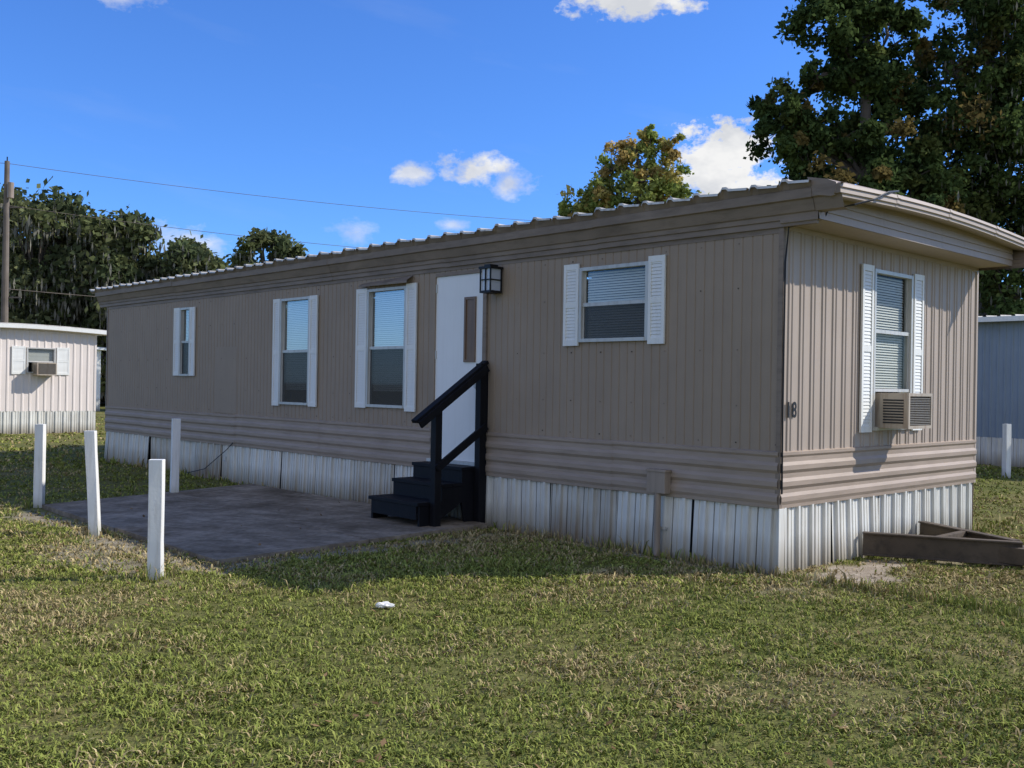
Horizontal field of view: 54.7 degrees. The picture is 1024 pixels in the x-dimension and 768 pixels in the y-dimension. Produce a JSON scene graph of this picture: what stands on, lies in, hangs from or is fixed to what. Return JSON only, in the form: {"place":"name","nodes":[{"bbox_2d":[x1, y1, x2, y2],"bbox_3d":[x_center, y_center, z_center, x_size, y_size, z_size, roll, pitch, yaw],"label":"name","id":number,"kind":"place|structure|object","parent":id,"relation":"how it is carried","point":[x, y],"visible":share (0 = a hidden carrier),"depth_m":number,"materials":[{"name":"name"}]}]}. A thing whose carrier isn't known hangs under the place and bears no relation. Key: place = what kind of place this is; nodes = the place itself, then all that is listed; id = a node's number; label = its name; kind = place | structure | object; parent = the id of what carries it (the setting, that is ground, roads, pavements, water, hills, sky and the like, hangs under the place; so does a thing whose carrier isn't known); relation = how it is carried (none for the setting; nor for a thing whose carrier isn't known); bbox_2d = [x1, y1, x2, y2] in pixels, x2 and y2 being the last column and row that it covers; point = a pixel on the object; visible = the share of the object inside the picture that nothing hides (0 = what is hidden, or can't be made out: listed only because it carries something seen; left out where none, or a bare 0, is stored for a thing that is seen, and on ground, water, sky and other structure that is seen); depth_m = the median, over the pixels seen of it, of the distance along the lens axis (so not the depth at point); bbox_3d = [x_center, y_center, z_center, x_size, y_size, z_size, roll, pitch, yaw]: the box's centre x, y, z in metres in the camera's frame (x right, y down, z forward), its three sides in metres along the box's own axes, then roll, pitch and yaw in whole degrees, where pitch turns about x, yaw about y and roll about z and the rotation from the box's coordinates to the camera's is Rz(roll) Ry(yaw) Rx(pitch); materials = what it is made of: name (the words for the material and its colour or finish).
{"place":"outdoors","nodes":[
{"label":"outdoors","id":0,"kind":"place"},
{"bbox_2d":[89,179,819,305],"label":"ribbed metal roof","id":1,"kind":"structure","parent":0,"point":[725,193],"depth_m":10.86,"materials":[{"name":"silver metal"}]},
{"bbox_2d":[0,401,1023,767],"bbox_3d":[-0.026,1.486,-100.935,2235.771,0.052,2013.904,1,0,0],"label":"ground","id":2,"kind":"structure","parent":0,"point":[868,567],"depth_m":5.86,"materials":[{"name":"green plant"}]},
{"bbox_2d":[1,157,22,322],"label":"utility pole","id":3,"kind":"object","parent":2,"relation":"on","point":[8,194],"visible":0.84,"depth_m":44.90,"materials":[{"name":"brown wood"}]},
{"bbox_2d":[9,164,531,309],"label":"power line","id":4,"kind":"object","parent":3,"relation":"hanging from","point":[202,231],"visible":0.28,"depth_m":48.12,"materials":[{"name":"black metal"}]},
{"bbox_2d":[33,424,45,507],"bbox_3d":[-5.859,1.068,12.289,0.109,1.140,0.109,1,0,-6],"label":"white post","id":5,"kind":"object","parent":2,"relation":"on","point":[39,468],"visible":0.91,"depth_m":12.24,"materials":[{"name":"paint"}]},
{"bbox_2d":[0,329,96,410],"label":"siding","id":6,"kind":"object","parent":2,"relation":"on","point":[74,389],"visible":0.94,"depth_m":28.42,"materials":[{"name":"white metal"}]},
{"bbox_2d":[11,346,25,373],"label":"shutter","id":7,"kind":"object","parent":6,"relation":"attached to","point":[18,359],"visible":1,"depth_m":27.80,"materials":[{"name":"white paint"}]},
{"bbox_2d":[26,347,55,372],"bbox_3d":[-13.468,-0.668,28.280,0.780,0.730,0.196,1,0,-43],"label":"window frame","id":8,"kind":"object","parent":6,"relation":"attached to","point":[45,355],"visible":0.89,"depth_m":28.26,"materials":[{"name":"white plastic"}]},
{"bbox_2d":[31,362,56,375],"bbox_3d":[-13.297,-0.426,28.153,0.542,0.360,0.500,1,0,-43],"label":"window air conditioner","id":9,"kind":"object","parent":8,"relation":"in","point":[39,368],"depth_m":27.98,"materials":[{"name":"beige metal"}]},
{"bbox_2d":[0,411,95,433],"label":"skirting","id":10,"kind":"object","parent":6,"relation":"attached to","point":[16,422],"visible":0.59,"depth_m":28.39,"materials":[{"name":"white metal"}]},
{"bbox_2d":[0,322,106,335],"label":"roof","id":11,"kind":"structure","parent":6,"relation":"on","point":[28,327],"depth_m":28.24,"materials":[{"name":"white paint"}]},
{"bbox_2d":[57,347,69,374],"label":"shutter","id":12,"kind":"object","parent":6,"relation":"attached to","point":[63,362],"visible":0.98,"depth_m":28.63,"materials":[{"name":"white paint"}]},
{"bbox_2d":[84,431,100,535],"bbox_3d":[-4.297,1.071,10.152,0.184,1.180,0.170,1,0,-9],"label":"white post","id":13,"kind":"object","parent":2,"relation":"on","point":[92,481],"visible":0.89,"depth_m":10.11,"materials":[{"name":"paint"}]},
{"bbox_2d":[96,399,99,410],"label":"skirting","id":14,"kind":"object","parent":2,"relation":"on","point":[97,404],"visible":0.02,"depth_m":47.92,"materials":[{"name":"white metal"}]},
{"bbox_2d":[96,350,100,398],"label":"siding","id":15,"kind":"object","parent":2,"relation":"on","point":[98,370],"visible":0.01,"depth_m":47.92,"materials":[{"name":"white paint"}]},
{"bbox_2d":[97,347,105,350],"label":"roof","id":16,"kind":"structure","parent":15,"relation":"on","point":[102,348],"depth_m":47.84,"materials":[{"name":"white paint"}]},
{"bbox_2d":[147,459,164,579],"bbox_3d":[-2.842,1.143,7.909,0.113,1.080,0.110,1,0,-7],"label":"white post","id":17,"kind":"object","parent":2,"relation":"on","point":[156,508],"visible":0.82,"depth_m":7.86,"materials":[{"name":"paint"}]},
{"bbox_2d":[170,418,180,492],"bbox_3d":[-4.673,1.069,13.742,0.119,1.180,0.110,1,0,-29],"label":"white post","id":18,"kind":"object","parent":2,"relation":"on","point":[175,452],"visible":0.84,"depth_m":13.70,"materials":[{"name":"paint"}]},
{"bbox_2d":[42,484,486,564],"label":"concrete patio","id":19,"kind":"structure","parent":2,"relation":"on","point":[203,523],"depth_m":10.96,"materials":[{"name":"grey concrete"}]},
{"bbox_2d":[368,361,489,526],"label":"entry steps","id":20,"kind":"structure","parent":19,"relation":"on","point":[434,490],"depth_m":11.16,"materials":[{"name":"black paint"}]},
{"bbox_2d":[376,601,394,607],"bbox_3d":[-0.901,1.571,7.046,0.143,0.046,0.086,1,0,0],"label":"crumpled paper","id":21,"kind":"object","parent":2,"relation":"on","point":[386,604],"visible":1,"depth_m":7.02,"materials":[{"name":"white paper"}]},
{"bbox_2d":[0,176,1023,401],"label":"distant trees","id":22,"kind":"object","parent":2,"relation":"on","point":[53,252],"visible":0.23,"depth_m":56.63,"materials":[{"name":"green plant"}]},
{"bbox_2d":[0,479,1023,767],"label":"fallen leaves","id":23,"kind":"object","parent":2,"relation":"on","point":[830,763],"visible":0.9,"depth_m":4.79,"materials":[{"name":"brown plant"}]},
{"bbox_2d":[104,431,971,574],"bbox_3d":[-1.350,1.323,15.398,4.190,0.605,15.041,1,0,-43],"label":"metal skirting","id":24,"kind":"object","parent":2,"relation":"on","point":[792,538],"visible":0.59,"depth_m":10.21,"materials":[{"name":"white metal"}]},
{"bbox_2d":[185,190,898,493],"bbox_3d":[-1.333,-0.123,12.418,11.930,3.405,1.058,1,0,41],"label":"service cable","id":25,"kind":"object","parent":2,"relation":"on","point":[854,204],"visible":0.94,"depth_m":8.53,"materials":[{"name":"black metal"}]},
{"bbox_2d":[172,226,976,525],"bbox_3d":[-1.318,0.081,15.431,4.130,3.030,15.011,1,0,-43],"label":"end wall siding","id":26,"kind":"object","parent":2,"relation":"on","point":[822,338],"visible":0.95,"depth_m":9.38,"materials":[{"name":"beige paint"}]},
{"bbox_2d":[107,233,778,450],"bbox_3d":[-2.814,-0.475,14.021,0.014,1.970,15.000,1,0,-43],"label":"long wall siding","id":27,"kind":"object","parent":26,"relation":"attached to","point":[719,320],"visible":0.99,"depth_m":10.56,"materials":[{"name":"beige paint"}]},
{"bbox_2d":[173,308,179,375],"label":"shutter","id":28,"kind":"object","parent":27,"relation":"attached to","point":[176,341],"visible":1,"depth_m":17.17,"materials":[{"name":"white paint"}]},
{"bbox_2d":[179,307,189,375],"bbox_3d":[-5.538,-0.721,17.002,0.196,1.170,0.390,1,0,-43],"label":"window frame","id":29,"kind":"object","parent":27,"relation":"attached to","point":[182,333],"visible":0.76,"depth_m":17.06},
{"bbox_2d":[182,343,187,373],"bbox_3d":[-5.575,-0.722,16.967,0.023,1.100,0.280,1,0,-43],"label":"window glass","id":30,"kind":"object","parent":29,"relation":"in","point":[184,358],"visible":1,"depth_m":16.98,"materials":[{"name":"glass"}]},
{"bbox_2d":[189,307,195,375],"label":"shutter","id":31,"kind":"object","parent":27,"relation":"attached to","point":[192,328],"visible":1,"depth_m":16.72,"materials":[{"name":"white paint"}]},
{"bbox_2d":[271,299,279,405],"bbox_3d":[-3.501,-0.470,14.713,0.023,1.580,0.190,1,0,-43],"label":"shutter","id":32,"kind":"object","parent":27,"relation":"attached to","point":[275,357],"visible":1,"depth_m":14.71,"materials":[{"name":"white paint"}]},
{"bbox_2d":[278,296,309,404],"bbox_3d":[-3.093,-0.474,14.404,0.196,1.550,0.810,1,0,-43],"label":"window frame","id":33,"kind":"object","parent":27,"relation":"attached to","point":[298,327],"visible":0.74,"depth_m":14.52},
{"bbox_2d":[282,352,306,402],"bbox_3d":[-3.131,-0.475,14.368,0.023,1.480,0.700,1,0,-43],"label":"window glass","id":34,"kind":"object","parent":33,"relation":"in","point":[294,385],"visible":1,"depth_m":14.36,"materials":[{"name":"glass"}]},
{"bbox_2d":[308,295,318,406],"bbox_3d":[-2.805,-0.465,13.974,0.022,1.570,0.200,1,0,-43],"label":"shutter","id":35,"kind":"object","parent":27,"relation":"attached to","point":[313,353],"visible":1,"depth_m":13.97,"materials":[{"name":"white paint"}]},
{"bbox_2d":[354,288,367,407],"bbox_3d":[-1.996,-0.473,13.115,0.022,1.570,0.240,1,0,-43],"label":"shutter","id":36,"kind":"object","parent":27,"relation":"attached to","point":[360,363],"visible":1,"depth_m":13.12,"materials":[{"name":"white paint"}]},
{"bbox_2d":[365,286,405,407],"bbox_3d":[-1.560,-0.466,12.777,0.196,1.540,0.840,1,0,-43],"label":"window frame","id":37,"kind":"object","parent":27,"relation":"attached to","point":[390,319],"visible":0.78,"depth_m":12.87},
{"bbox_2d":[370,349,402,405],"bbox_3d":[-1.598,-0.467,12.742,0.023,1.470,0.730,1,0,-43],"label":"window glass","id":38,"kind":"object","parent":37,"relation":"in","point":[386,376],"visible":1,"depth_m":12.73,"materials":[{"name":"glass"}]},
{"bbox_2d":[358,275,412,286],"bbox_3d":[-1.646,-1.312,12.704,0.098,0.100,1.100,1,0,-43],"label":"window drip cap","id":39,"kind":"object","parent":27,"relation":"attached to","point":[395,280],"visible":1,"depth_m":12.60,"materials":[{"name":"beige metal"}]},
{"bbox_2d":[404,282,417,411],"bbox_3d":[-1.259,-0.457,12.333,0.022,1.600,0.210,1,0,-43],"label":"shutter","id":40,"kind":"object","parent":27,"relation":"attached to","point":[410,372],"visible":1,"depth_m":12.33,"materials":[{"name":"white paint"}]},
{"bbox_2d":[108,228,778,413],"bbox_3d":[-2.829,-0.485,14.027,0.008,1.950,14.970,1,0,-43],"label":"trim board","id":41,"kind":"object","parent":27,"relation":"attached to","point":[225,381],"visible":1,"depth_m":14.17,"materials":[{"name":"beige paint"}]},
{"bbox_2d":[426,269,487,465],"bbox_3d":[-0.633,-0.182,11.669,0.100,2.290,1.020,1,0,-43],"label":"door frame","id":42,"kind":"object","parent":27,"relation":"attached to","point":[484,329],"visible":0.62,"depth_m":11.85,"materials":[{"name":"white metal"}]},
{"bbox_2d":[435,273,482,461],"bbox_3d":[-0.616,-0.192,11.692,0.042,2.190,0.870,1,0,-43],"label":"door slab","id":43,"kind":"structure","parent":42,"relation":"in","point":[458,414],"depth_m":11.72,"materials":[{"name":"white metal"}]},
{"bbox_2d":[463,296,476,361],"bbox_3d":[-0.490,-0.635,11.523,0.018,0.760,0.200,1,0,-43],"label":"door lite","id":44,"kind":"object","parent":43,"relation":"in","point":[469,344],"depth_m":11.53,"materials":[{"name":"brown glass"}]},
{"bbox_2d":[479,264,502,293],"bbox_3d":[-0.233,-1.181,11.139,0.210,0.320,0.200,1,0,-43],"label":"porch lantern","id":45,"kind":"object","parent":27,"relation":"attached to","point":[491,279],"visible":1,"depth_m":11.08,"materials":[{"name":"black metal"}]},
{"bbox_2d":[563,264,579,345],"bbox_3d":[0.620,-0.823,10.347,0.022,0.850,0.210,1,0,-43],"label":"shutter","id":46,"kind":"object","parent":27,"relation":"attached to","point":[570,307],"visible":1,"depth_m":10.34,"materials":[{"name":"white paint"}]},
{"bbox_2d":[578,261,647,341],"bbox_3d":[1.069,-0.811,9.993,0.196,0.770,0.910,1,0,-43],"label":"window frame","id":47,"kind":"object","parent":27,"relation":"attached to","point":[620,284],"visible":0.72,"depth_m":10.03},
{"bbox_2d":[584,303,644,338],"bbox_3d":[1.031,-0.812,9.958,0.025,0.700,0.800,1,0,-43],"label":"window glass","id":48,"kind":"object","parent":47,"relation":"in","point":[617,321],"visible":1,"depth_m":9.94,"materials":[{"name":"black glass"}]},
{"bbox_2d":[647,255,665,343],"bbox_3d":[1.391,-0.811,9.528,0.022,0.850,0.200,1,0,-43],"label":"shutter","id":49,"kind":"object","parent":27,"relation":"attached to","point":[656,299],"visible":1,"depth_m":9.52,"materials":[{"name":"white paint"}]},
{"bbox_2d":[105,406,976,508],"bbox_3d":[-1.336,0.782,15.410,4.166,0.508,15.030,1,0,-43],"label":"band siding","id":50,"kind":"object","parent":26,"relation":"attached to","point":[746,477],"visible":0.98,"depth_m":10.31,"materials":[{"name":"beige metal"}]},
{"bbox_2d":[105,227,978,508],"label":"corner trim","id":51,"kind":"structure","parent":26,"relation":"attached to","point":[782,240],"depth_m":8.56,"materials":[{"name":"beige metal"}]},
{"bbox_2d":[95,182,1023,317],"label":"eave fascia","id":52,"kind":"structure","parent":26,"relation":"attached to","point":[752,213],"depth_m":10.76,"materials":[{"name":"beige metal"}]},
{"bbox_2d":[788,402,796,417],"bbox_3d":[2.449,0.225,8.657,0.142,0.141,0.004,1,0,-43],"label":"house number","id":53,"kind":"object","parent":26,"relation":"attached to","point":[794,409],"visible":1,"depth_m":8.67,"materials":[{"name":"black metal"}]},
{"bbox_2d":[859,263,874,432],"bbox_3d":[3.426,-0.343,9.566,0.220,1.620,0.022,1,0,-43],"label":"shutter","id":54,"kind":"object","parent":26,"relation":"attached to","point":[866,387],"visible":1,"depth_m":9.56,"materials":[{"name":"white paint"}]},
{"bbox_2d":[872,268,913,430],"bbox_3d":[3.768,-0.332,10.005,0.830,1.580,0.196,1,0,-43],"label":"window frame","id":55,"kind":"object","parent":26,"relation":"attached to","point":[885,332],"visible":0.62,"depth_m":10.11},
{"bbox_2d":[875,389,908,392],"bbox_3d":[3.798,0.236,9.962,0.760,0.375,0.050,1,0,-43],"label":"ac filler panel","id":56,"kind":"object","parent":55,"relation":"attached to","point":[894,390],"visible":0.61,"depth_m":9.96,"materials":[{"name":"white paint"}]},
{"bbox_2d":[875,393,932,428],"bbox_3d":[3.840,0.262,9.830,0.532,0.345,0.440,1,0,-43],"label":"window air conditioner","id":57,"kind":"object","parent":55,"relation":"in","point":[903,410],"depth_m":9.64,"materials":[{"name":"beige metal"}]},
{"bbox_2d":[780,194,1012,271],"bbox_3d":[3.977,-1.469,9.841,4.230,0.320,0.376,1,0,-43],"label":"arched end panel","id":58,"kind":"object","parent":26,"relation":"on","point":[900,233],"visible":0.85,"depth_m":9.54,"materials":[{"name":"beige metal"}]},
{"bbox_2d":[807,177,1023,250],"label":"arched trim","id":59,"kind":"structure","parent":58,"relation":"attached to","point":[931,212],"depth_m":9.18,"materials":[{"name":"white metal"}]},
{"bbox_2d":[911,274,924,429],"bbox_3d":[4.227,-0.329,10.320,0.220,1.620,0.022,1,0,-43],"label":"shutter","id":60,"kind":"object","parent":26,"relation":"attached to","point":[917,366],"visible":0.83,"depth_m":10.32,"materials":[{"name":"white paint"}]},
{"bbox_2d":[556,124,708,216],"bbox_3d":[4.772,-3.706,35.956,6.460,11.494,3.350,1,0,0],"label":"maple tree","id":61,"kind":"object","parent":2,"relation":"on","point":[664,184],"visible":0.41,"depth_m":35.66,"materials":[{"name":"green plant"}]},
{"bbox_2d":[645,468,671,555],"bbox_3d":[1.397,1.221,9.424,0.128,0.825,0.240,1,0,-43],"label":"electrical box","id":62,"kind":"object","parent":2,"relation":"on","point":[658,482],"visible":1,"depth_m":9.38,"materials":[{"name":"metal"}]},
{"bbox_2d":[743,0,950,206],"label":"sweetgum tree","id":63,"kind":"object","parent":2,"relation":"on","point":[853,147],"visible":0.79,"depth_m":24.81,"materials":[{"name":"green plant"}]},
{"bbox_2d":[863,521,1023,566],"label":"trailer hitch frame","id":64,"kind":"object","parent":2,"relation":"on","point":[937,542],"visible":1,"depth_m":9.27,"materials":[{"name":"metal"}]},
{"bbox_2d":[898,0,1023,315],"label":"live oak tree","id":65,"kind":"object","parent":2,"relation":"on","point":[986,187],"visible":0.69,"depth_m":25.69,"materials":[{"name":"green plant"}]},
{"bbox_2d":[976,321,1023,438],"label":"siding","id":66,"kind":"object","parent":2,"relation":"on","point":[1000,380],"visible":0.06,"depth_m":21.78,"materials":[{"name":"white metal"}]},
{"bbox_2d":[976,437,1023,466],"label":"skirting","id":67,"kind":"object","parent":66,"relation":"attached to","point":[989,450],"visible":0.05,"depth_m":21.83,"materials":[{"name":"white metal"}]},
{"bbox_2d":[978,314,1023,322],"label":"roof","id":68,"kind":"structure","parent":66,"relation":"on","point":[1003,318],"depth_m":21.55,"materials":[{"name":"white paint"}]},
{"bbox_2d":[1002,424,1010,477],"bbox_3d":[9.350,1.325,18.728,0.115,1.140,0.116,1,0,-17],"label":"white post","id":69,"kind":"object","parent":2,"relation":"on","point":[1006,448],"visible":0.92,"depth_m":18.68,"materials":[{"name":"paint"}]},
{"bbox_2d":[0,0,1023,286],"label":"sky","id":70,"kind":"structure","parent":0,"point":[482,109],"materials":[{"name":"blue"}]}
]}

